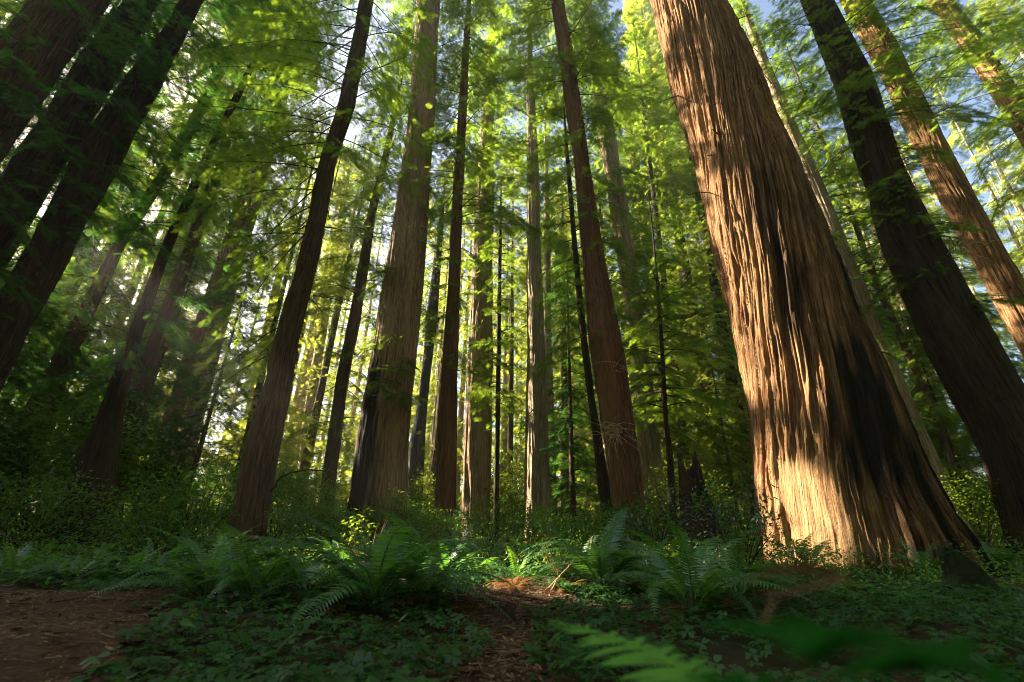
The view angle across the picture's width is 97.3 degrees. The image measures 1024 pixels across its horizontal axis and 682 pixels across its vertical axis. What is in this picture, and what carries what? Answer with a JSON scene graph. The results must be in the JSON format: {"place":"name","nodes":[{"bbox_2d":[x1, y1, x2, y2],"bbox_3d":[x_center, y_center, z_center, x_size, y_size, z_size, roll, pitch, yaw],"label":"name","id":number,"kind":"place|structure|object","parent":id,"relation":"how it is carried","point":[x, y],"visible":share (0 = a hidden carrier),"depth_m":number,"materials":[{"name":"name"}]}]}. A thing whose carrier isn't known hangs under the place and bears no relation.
{"place":"outdoors","nodes":[
{"label":"outdoors","id":0,"kind":"place"},
{"bbox_2d":[0,589,189,681],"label":"dirt path","id":1,"kind":"structure","parent":0,"point":[22,672],"depth_m":2.53,"materials":[{"name":"soil"},{"name":"dead leaf and twig litter"}]},
{"bbox_2d":[0,480,1023,681],"bbox_3d":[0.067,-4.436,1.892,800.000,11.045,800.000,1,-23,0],"label":"ground","id":2,"kind":"structure","parent":0,"point":[730,650],"depth_m":3.03,"materials":[{"name":"soil"}]},
{"bbox_2d":[0,541,72,581],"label":"sword fern","id":3,"kind":"object","parent":2,"relation":"on","point":[14,567],"visible":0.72,"depth_m":5.29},
{"bbox_2d":[0,451,142,552],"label":"shrub","id":4,"kind":"object","parent":2,"relation":"on","point":[59,497],"visible":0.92,"depth_m":11.53,"materials":[{"name":"green plant"}]},
{"bbox_2d":[24,550,126,580],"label":"sword fern","id":5,"kind":"object","parent":2,"relation":"on","point":[83,567],"visible":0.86,"depth_m":5.27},
{"bbox_2d":[0,20,169,494],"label":"conifer tree","id":6,"kind":"object","parent":2,"relation":"on","point":[43,347],"visible":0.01,"depth_m":26.79,"materials":[{"name":"green plant"}]},
{"bbox_2d":[0,1,173,514],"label":"conifer tree","id":7,"kind":"object","parent":2,"relation":"on","point":[67,67],"depth_m":18.13,"materials":[{"name":"green plant"}]},
{"bbox_2d":[0,98,176,502],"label":"conifer tree","id":8,"kind":"object","parent":2,"relation":"on","point":[23,401],"visible":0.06,"depth_m":30.41,"materials":[{"name":"green plant"}]},
{"bbox_2d":[0,124,180,536],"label":"conifer tree","id":9,"kind":"object","parent":2,"relation":"on","point":[121,289],"visible":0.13,"depth_m":28.11,"materials":[{"name":"green plant"}]},
{"bbox_2d":[0,1,181,503],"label":"conifer tree","id":10,"kind":"object","parent":2,"relation":"on","point":[19,367],"visible":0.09,"depth_m":18.09,"materials":[{"name":"green plant"}]},
{"bbox_2d":[0,370,189,544],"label":"shrub","id":11,"kind":"object","parent":2,"relation":"on","point":[54,442],"visible":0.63,"depth_m":15.87,"materials":[{"name":"green plant"}]},
{"bbox_2d":[0,0,198,316],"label":"redwood tree","id":12,"kind":"object","parent":2,"relation":"on","point":[33,41],"visible":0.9,"depth_m":13.57,"materials":[{"name":"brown plant"}]},
{"bbox_2d":[8,241,215,539],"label":"conifer tree","id":13,"kind":"object","parent":2,"relation":"on","point":[182,351],"visible":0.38,"depth_m":21.91,"materials":[{"name":"green plant"}]},
{"bbox_2d":[13,83,232,500],"bbox_3d":[-25.674,-5.595,32.682,11.045,36.600,11.225,1,-23,0],"label":"conifer tree","id":14,"kind":"object","parent":2,"relation":"on","point":[128,308],"visible":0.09,"depth_m":30.62,"materials":[{"name":"green plant"}]},
{"bbox_2d":[80,543,173,577],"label":"sword fern","id":15,"kind":"object","parent":2,"relation":"on","point":[139,556],"visible":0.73,"depth_m":5.46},
{"bbox_2d":[0,0,256,257],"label":"redwood tree","id":16,"kind":"object","parent":2,"relation":"on","point":[71,113],"visible":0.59,"depth_m":14.69,"materials":[{"name":"green plant"}]},
{"bbox_2d":[0,0,299,392],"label":"redwood tree","id":17,"kind":"object","parent":2,"relation":"on","point":[99,172],"visible":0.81,"depth_m":14.54,"materials":[{"name":"green plant"}]},
{"bbox_2d":[0,0,300,509],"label":"redwood tree","id":18,"kind":"object","parent":2,"relation":"on","point":[76,331],"visible":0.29,"depth_m":21.10,"materials":[{"name":"green plant"}]},
{"bbox_2d":[37,96,282,501],"bbox_3d":[-21.127,-5.541,32.467,10.971,36.600,10.885,1,-23,0],"label":"conifer tree","id":19,"kind":"object","parent":2,"relation":"on","point":[193,319],"visible":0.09,"depth_m":30.67,"materials":[{"name":"green plant"}]},
{"bbox_2d":[70,475,252,555],"bbox_3d":[-7.966,4.076,10.726,3.368,2.050,3.389,1,-23,0],"label":"shrub","id":20,"kind":"object","parent":2,"relation":"on","point":[144,520],"visible":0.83,"depth_m":10.56,"materials":[{"name":"green plant"}]},
{"bbox_2d":[40,0,301,514],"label":"redwood tree","id":21,"kind":"object","parent":2,"relation":"on","point":[156,340],"visible":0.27,"depth_m":22.57,"materials":[{"name":"green plant"}]},
{"bbox_2d":[16,0,352,549],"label":"redwood tree","id":22,"kind":"object","parent":2,"relation":"on","point":[99,454],"visible":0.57,"depth_m":16.02,"materials":[{"name":"green plant"}]},
{"bbox_2d":[93,444,281,553],"bbox_3d":[-8.581,4.173,12.188,3.931,2.945,4.116,1,-23,0],"label":"shrub","id":23,"kind":"object","parent":2,"relation":"on","point":[215,471],"visible":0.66,"depth_m":12.01,"materials":[{"name":"green plant"}]},
{"bbox_2d":[122,248,273,537],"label":"conifer tree","id":24,"kind":"object","parent":2,"relation":"on","point":[183,434],"visible":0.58,"depth_m":24.59,"materials":[{"name":"green plant"}]},
{"bbox_2d":[84,525,331,603],"bbox_3d":[-2.776,2.225,4.084,1.596,0.998,1.818,-8,-25,19],"label":"sword fern","id":25,"kind":"object","parent":2,"relation":"on","point":[215,564],"visible":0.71,"depth_m":3.97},
{"bbox_2d":[123,28,321,537],"bbox_3d":[-18.996,-10.113,31.650,7.759,44.494,7.758,15,-27,-30],"label":"redwood tree","id":26,"kind":"object","parent":2,"relation":"on","point":[200,333],"visible":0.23,"depth_m":30.08,"materials":[{"name":"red plant"}]},
{"bbox_2d":[141,520,330,608],"bbox_3d":[-2.203,2.131,4.023,1.606,0.944,1.504,-12,-26,28],"label":"sword fern","id":27,"kind":"object","parent":2,"relation":"on","point":[235,580],"visible":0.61,"depth_m":3.87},
{"bbox_2d":[154,29,318,536],"bbox_3d":[-20.033,-9.994,34.531,7.368,46.480,8.427,20,-30,-38],"label":"redwood tree","id":28,"kind":"object","parent":2,"relation":"on","point":[221,306],"visible":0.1,"depth_m":30.64,"materials":[{"name":"brown plant"}]},
{"bbox_2d":[179,447,316,541],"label":"shrub","id":29,"kind":"object","parent":2,"relation":"on","point":[278,469],"visible":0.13,"depth_m":16.04,"materials":[{"name":"green plant"}]},
{"bbox_2d":[162,105,338,532],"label":"conifer tree","id":30,"kind":"object","parent":2,"relation":"on","point":[251,405],"visible":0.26,"depth_m":29.80,"materials":[{"name":"green plant"}]},
{"bbox_2d":[156,143,358,523],"bbox_3d":[-17.850,-3.259,37.818,10.090,36.600,9.687,-6,-24,16],"label":"conifer tree","id":31,"kind":"object","parent":2,"relation":"on","point":[337,180],"visible":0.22,"depth_m":38.95,"materials":[{"name":"green plant"}]},
{"bbox_2d":[230,123,323,484],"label":"redwood tree","id":32,"kind":"object","parent":2,"relation":"on","point":[265,322],"visible":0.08,"depth_m":43.61,"materials":[{"name":"green plant"}]},
{"bbox_2d":[214,455,351,548],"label":"shrub","id":33,"kind":"object","parent":2,"relation":"on","point":[297,493],"visible":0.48,"depth_m":14.87,"materials":[{"name":"green plant"}]},
{"bbox_2d":[211,535,373,596],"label":"sword fern","id":34,"kind":"object","parent":2,"relation":"on","point":[332,576],"visible":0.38,"depth_m":4.57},
{"bbox_2d":[144,0,448,554],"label":"redwood tree","id":35,"kind":"object","parent":2,"relation":"on","point":[258,466],"visible":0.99,"depth_m":15.62,"materials":[{"name":"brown plant"}]},
{"bbox_2d":[234,145,385,537],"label":"conifer tree","id":36,"kind":"object","parent":2,"relation":"on","point":[311,436],"visible":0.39,"depth_m":35.12,"materials":[{"name":"green plant"}]},
{"bbox_2d":[239,483,380,554],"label":"shrub","id":37,"kind":"object","parent":2,"relation":"on","point":[302,519],"visible":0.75,"depth_m":11.75,"materials":[{"name":"green plant"}]},
{"bbox_2d":[286,135,373,521],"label":"redwood tree","id":38,"kind":"object","parent":2,"relation":"on","point":[317,361],"visible":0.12,"depth_m":42.49,"materials":[{"name":"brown plant"}]},
{"bbox_2d":[276,3,425,537],"bbox_3d":[-8.777,-8.963,28.782,7.411,40.573,6.841,1,-23,0],"label":"redwood tree","id":39,"kind":"object","parent":2,"relation":"on","point":[364,236],"visible":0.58,"depth_m":25.77,"materials":[{"name":"green plant"}]},
{"bbox_2d":[0,575,708,681],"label":"leaf litter","id":40,"kind":"object","parent":2,"relation":"on","point":[48,629],"visible":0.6,"depth_m":3.02,"materials":[{"name":"soil"}]},
{"bbox_2d":[221,515,516,632],"bbox_3d":[-1.089,2.160,3.948,2.281,1.158,2.434,1,-23,0],"label":"sword fern","id":41,"kind":"object","parent":2,"relation":"on","point":[385,553],"visible":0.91,"depth_m":3.80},
{"bbox_2d":[302,160,440,535],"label":"conifer tree","id":42,"kind":"object","parent":2,"relation":"on","point":[354,438],"visible":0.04,"depth_m":38.20,"materials":[{"name":"green plant"}]},
{"bbox_2d":[350,483,444,550],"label":"shrub","id":43,"kind":"object","parent":2,"relation":"on","point":[407,513],"visible":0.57,"depth_m":15.16,"materials":[{"name":"green plant"}]},
{"bbox_2d":[316,0,500,549],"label":"redwood tree","id":44,"kind":"object","parent":2,"relation":"on","point":[380,463],"visible":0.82,"depth_m":20.18,"materials":[{"name":"beige plant"}]},
{"bbox_2d":[329,511,513,608],"bbox_3d":[-0.903,2.269,4.413,1.860,1.072,1.731,1,-23,0],"label":"sword fern","id":45,"kind":"object","parent":2,"relation":"on","point":[416,575],"visible":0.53,"depth_m":4.27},
{"bbox_2d":[408,466,461,538],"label":"shrub","id":46,"kind":"object","parent":2,"relation":"on","point":[430,489],"visible":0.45,"depth_m":22.12,"materials":[{"name":"green plant"}]},
{"bbox_2d":[408,189,463,532],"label":"redwood tree","id":47,"kind":"object","parent":2,"relation":"on","point":[416,455],"visible":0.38,"depth_m":34.45,"materials":[{"name":"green plant"}]},
{"bbox_2d":[397,506,494,553],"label":"shrub","id":48,"kind":"object","parent":2,"relation":"on","point":[439,522],"visible":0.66,"depth_m":13.71,"materials":[{"name":"green plant"}]},
{"bbox_2d":[410,119,508,533],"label":"conifer tree","id":49,"kind":"object","parent":2,"relation":"on","point":[433,464],"visible":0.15,"depth_m":37.77,"materials":[{"name":"green plant"}]},
{"bbox_2d":[388,0,550,543],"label":"redwood tree","id":50,"kind":"object","parent":2,"relation":"on","point":[445,490],"visible":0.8,"depth_m":23.38,"materials":[{"name":"red plant"}]},
{"bbox_2d":[424,177,522,514],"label":"conifer tree","id":51,"kind":"object","parent":2,"relation":"on","point":[466,326],"visible":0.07,"depth_m":48.20,"materials":[{"name":"green plant"}]},
{"bbox_2d":[430,0,547,541],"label":"redwood tree","id":52,"kind":"object","parent":2,"relation":"on","point":[477,457],"visible":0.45,"depth_m":28.08,"materials":[{"name":"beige plant"}]},
{"bbox_2d":[464,175,530,539],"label":"redwood tree","id":53,"kind":"object","parent":2,"relation":"on","point":[497,398],"visible":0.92,"depth_m":24.79,"materials":[{"name":"green plant"}]},
{"bbox_2d":[445,493,549,547],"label":"shrub","id":54,"kind":"object","parent":2,"relation":"on","point":[499,517],"visible":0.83,"depth_m":16.52,"materials":[{"name":"green plant"}]},
{"bbox_2d":[435,582,578,681],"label":"trail","id":55,"kind":"object","parent":2,"relation":"on","point":[487,669],"visible":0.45,"depth_m":3.52,"materials":[{"name":"brown soil"}]},
{"bbox_2d":[0,550,1023,681],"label":"sorrel carpet","id":56,"kind":"object","parent":2,"relation":"on","point":[357,668],"visible":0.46,"depth_m":2.91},
{"bbox_2d":[0,0,1023,542],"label":"forest","id":57,"kind":"object","parent":2,"relation":"on","point":[992,188],"visible":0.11,"depth_m":50.99,"materials":[{"name":"green plant"}]},
{"bbox_2d":[0,500,1023,600],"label":"undergrowth","id":58,"kind":"object","parent":2,"relation":"on","point":[993,548],"visible":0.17,"depth_m":8.94,"materials":[{"name":"green plant"}]},
{"bbox_2d":[456,145,574,531],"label":"conifer tree","id":59,"kind":"object","parent":2,"relation":"on","point":[509,448],"visible":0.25,"depth_m":42.04,"materials":[{"name":"green plant"}]},
{"bbox_2d":[490,452,558,538],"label":"shrub","id":60,"kind":"object","parent":2,"relation":"on","point":[514,483],"visible":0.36,"depth_m":27.08,"materials":[{"name":"green plant"}]},
{"bbox_2d":[462,0,593,543],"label":"redwood tree","id":61,"kind":"object","parent":2,"relation":"on","point":[537,490],"visible":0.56,"depth_m":28.04,"materials":[{"name":"brown plant"}]},
{"bbox_2d":[488,503,571,546],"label":"shrub","id":62,"kind":"object","parent":2,"relation":"on","point":[550,518],"visible":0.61,"depth_m":18.31,"materials":[{"name":"green plant"}]},
{"bbox_2d":[507,88,587,534],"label":"redwood tree","id":63,"kind":"object","parent":2,"relation":"on","point":[547,259],"visible":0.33,"depth_m":39.61,"materials":[{"name":"green plant"}]},
{"bbox_2d":[499,155,603,528],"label":"conifer tree","id":64,"kind":"object","parent":2,"relation":"on","point":[563,375],"visible":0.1,"depth_m":41.97,"materials":[{"name":"green plant"}]},
{"bbox_2d":[500,240,609,541],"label":"conifer tree","id":65,"kind":"object","parent":2,"relation":"on","point":[572,465],"visible":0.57,"depth_m":26.15,"materials":[{"name":"green plant"}]},
{"bbox_2d":[531,96,625,530],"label":"redwood tree","id":66,"kind":"object","parent":2,"relation":"on","point":[603,485],"visible":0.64,"depth_m":21.87,"materials":[{"name":"green plant"}]},
{"bbox_2d":[488,0,674,551],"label":"redwood tree","id":67,"kind":"object","parent":2,"relation":"on","point":[610,375],"visible":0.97,"depth_m":21.01,"materials":[{"name":"red plant"}]},
{"bbox_2d":[538,503,648,550],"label":"shrub","id":68,"kind":"object","parent":2,"relation":"on","point":[588,534],"visible":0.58,"depth_m":12.95,"materials":[{"name":"green plant"}]},
{"bbox_2d":[506,507,699,594],"bbox_3d":[1.071,2.789,5.518,2.152,1.503,2.378,9,-24,-19],"label":"sword fern","id":69,"kind":"object","parent":2,"relation":"on","point":[596,566],"visible":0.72,"depth_m":5.36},
{"bbox_2d":[551,138,667,518],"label":"conifer tree","id":70,"kind":"object","parent":2,"relation":"on","point":[627,346],"visible":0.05,"depth_m":38.20,"materials":[{"name":"green plant"}]},
{"bbox_2d":[552,0,692,544],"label":"redwood tree","id":71,"kind":"object","parent":2,"relation":"on","point":[648,439],"visible":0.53,"depth_m":27.86,"materials":[{"name":"green plant"}]},
{"bbox_2d":[577,495,680,549],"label":"shrub","id":72,"kind":"object","parent":2,"relation":"on","point":[637,523],"visible":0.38,"depth_m":14.19,"materials":[{"name":"green plant"}]},
{"bbox_2d":[559,535,724,593],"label":"sword fern","id":73,"kind":"object","parent":2,"relation":"on","point":[631,552],"visible":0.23,"depth_m":5.65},
{"bbox_2d":[548,43,752,528],"bbox_3d":[10.571,-10.732,40.207,13.270,52.600,14.008,20,-30,-38],"label":"conifer tree","id":74,"kind":"object","parent":2,"relation":"on","point":[600,165],"visible":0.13,"depth_m":38.97,"materials":[{"name":"green plant"}]},
{"bbox_2d":[548,619,755,681],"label":"fern frond","id":75,"kind":"object","parent":2,"relation":"on","point":[667,674],"visible":0.97,"depth_m":0.65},
{"bbox_2d":[602,91,705,490],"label":"redwood tree","id":76,"kind":"object","parent":2,"relation":"on","point":[641,199],"visible":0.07,"depth_m":41.50,"materials":[{"name":"green plant"}]},
{"bbox_2d":[606,482,703,563],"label":"shrub","id":77,"kind":"object","parent":2,"relation":"on","point":[657,537],"visible":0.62,"depth_m":9.62,"materials":[{"name":"green plant"}]},
{"bbox_2d":[594,16,750,502],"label":"conifer tree","id":78,"kind":"object","parent":2,"relation":"on","point":[654,121],"visible":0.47,"depth_m":36.15,"materials":[{"name":"green plant"}]},
{"bbox_2d":[617,185,737,550],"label":"redwood tree","id":79,"kind":"object","parent":2,"relation":"on","point":[674,331],"visible":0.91,"depth_m":19.30,"materials":[{"name":"green plant"}]},
{"bbox_2d":[619,205,738,519],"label":"conifer tree","id":80,"kind":"object","parent":2,"relation":"on","point":[701,450],"visible":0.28,"depth_m":28.32,"materials":[{"name":"green plant"}]},
{"bbox_2d":[607,0,754,535],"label":"conifer tree","id":81,"kind":"object","parent":2,"relation":"on","point":[636,6],"visible":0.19,"depth_m":42.32,"materials":[{"name":"green plant"}]},
{"bbox_2d":[632,52,746,508],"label":"conifer tree","id":82,"kind":"object","parent":2,"relation":"on","point":[678,278],"visible":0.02,"depth_m":42.23,"materials":[{"name":"green plant"}]},
{"bbox_2d":[572,516,813,621],"bbox_3d":[1.506,2.126,3.893,1.798,1.112,2.118,-11,-26,25],"label":"sword fern","id":83,"kind":"object","parent":2,"relation":"on","point":[691,580],"visible":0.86,"depth_m":3.89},
{"bbox_2d":[642,450,749,545],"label":"shrub","id":84,"kind":"object","parent":2,"relation":"on","point":[723,491],"visible":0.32,"depth_m":18.66,"materials":[{"name":"green plant"}]},
{"bbox_2d":[677,451,725,558],"bbox_3d":[5.717,4.991,13.704,1.481,3.255,1.175,-6,-24,16],"label":"tree stump","id":85,"kind":"object","parent":2,"relation":"on","point":[693,476],"visible":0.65,"depth_m":13.55,"materials":[{"name":"brown wood"}]},
{"bbox_2d":[649,38,757,540],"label":"conifer tree","id":86,"kind":"object","parent":2,"relation":"on","point":[713,281],"visible":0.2,"depth_m":35.59,"materials":[{"name":"green plant"}]},
{"bbox_2d":[677,309,757,542],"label":"conifer tree","id":87,"kind":"object","parent":2,"relation":"on","point":[747,454],"visible":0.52,"depth_m":27.23,"materials":[{"name":"green plant"}]},
{"bbox_2d":[682,671,773,681],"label":"fern frond","id":88,"kind":"object","parent":2,"relation":"on","point":[738,677],"visible":1,"depth_m":0.34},
{"bbox_2d":[682,473,797,571],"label":"shrub","id":89,"kind":"object","parent":2,"relation":"on","point":[728,513],"visible":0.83,"depth_m":7.47,"materials":[{"name":"green plant"}]},
{"bbox_2d":[664,527,829,609],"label":"sword fern","id":90,"kind":"object","parent":2,"relation":"on","point":[741,563],"visible":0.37,"depth_m":4.26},
{"bbox_2d":[729,524,855,577],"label":"shrub","id":91,"kind":"object","parent":2,"relation":"on","point":[780,552],"visible":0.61,"depth_m":7.70,"materials":[{"name":"green plant"}]},
{"bbox_2d":[744,563,863,621],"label":"dead leaf","id":92,"kind":"object","parent":2,"relation":"on","point":[809,568],"visible":0.93,"depth_m":0.30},
{"bbox_2d":[650,0,1001,576],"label":"redwood tree","id":93,"kind":"object","parent":2,"relation":"on","point":[838,453],"visible":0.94,"depth_m":10.97,"materials":[{"name":"brown plant"}]},
{"bbox_2d":[728,0,974,534],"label":"redwood tree","id":94,"kind":"object","parent":2,"relation":"on","point":[785,110],"visible":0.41,"depth_m":25.95,"materials":[{"name":"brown plant"}]},
{"bbox_2d":[704,616,1014,681],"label":"fern frond","id":95,"kind":"object","parent":2,"relation":"on","point":[821,643],"visible":1,"depth_m":0.22,"materials":[{"name":"plant"}]},
{"bbox_2d":[765,27,984,547],"bbox_3d":[20.412,-7.210,26.832,6.377,36.514,7.006,1,-23,0],"label":"redwood tree","id":96,"kind":"object","parent":2,"relation":"on","point":[948,455],"visible":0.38,"depth_m":26.40,"materials":[{"name":"brown plant"}]},
{"bbox_2d":[752,0,1023,568],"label":"redwood tree","id":97,"kind":"object","parent":2,"relation":"on","point":[975,369],"visible":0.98,"depth_m":14.56,"materials":[{"name":"green plant"}]},
{"bbox_2d":[798,119,988,503],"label":"conifer tree","id":98,"kind":"object","parent":2,"relation":"on","point":[870,282],"visible":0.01,"depth_m":36.27,"materials":[{"name":"green plant"}]},
{"bbox_2d":[772,0,1023,358],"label":"redwood tree","id":99,"kind":"object","parent":2,"relation":"on","point":[999,272],"visible":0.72,"depth_m":18.58,"materials":[{"name":"green plant"}]},
{"bbox_2d":[875,537,973,576],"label":"sword fern","id":100,"kind":"object","parent":2,"relation":"on","point":[924,558],"visible":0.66,"depth_m":7.85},
{"bbox_2d":[836,88,1023,516],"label":"conifer tree","id":101,"kind":"object","parent":2,"relation":"on","point":[944,217],"visible":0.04,"depth_m":27.12,"materials":[{"name":"green plant"}]},
{"bbox_2d":[889,307,1000,539],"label":"conifer tree","id":102,"kind":"object","parent":2,"relation":"on","point":[920,359],"visible":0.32,"depth_m":22.45,"materials":[{"name":"green plant"}]},
{"bbox_2d":[881,0,1023,236],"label":"redwood tree","id":103,"kind":"object","parent":2,"relation":"on","point":[1015,116],"visible":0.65,"depth_m":28.68,"materials":[{"name":"green plant"}]},
{"bbox_2d":[937,463,1004,553],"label":"shrub","id":104,"kind":"object","parent":2,"relation":"on","point":[962,507],"visible":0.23,"depth_m":14.50,"materials":[{"name":"green plant"}]},
{"bbox_2d":[937,546,1011,600],"bbox_3d":[5.022,2.600,5.052,0.658,0.546,0.632,1,-23,0],"label":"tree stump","id":105,"kind":"object","parent":2,"relation":"on","point":[959,569],"visible":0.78,"depth_m":4.93,"materials":[{"name":"brown wood"}]},
{"bbox_2d":[957,451,1007,546],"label":"shrub","id":106,"kind":"object","parent":2,"relation":"on","point":[991,500],"visible":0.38,"depth_m":12.67,"materials":[{"name":"green plant"}]},
{"bbox_2d":[1,0,1023,490],"label":"sky","id":107,"kind":"structure","parent":0,"point":[765,6],"materials":[{"name":"white"}]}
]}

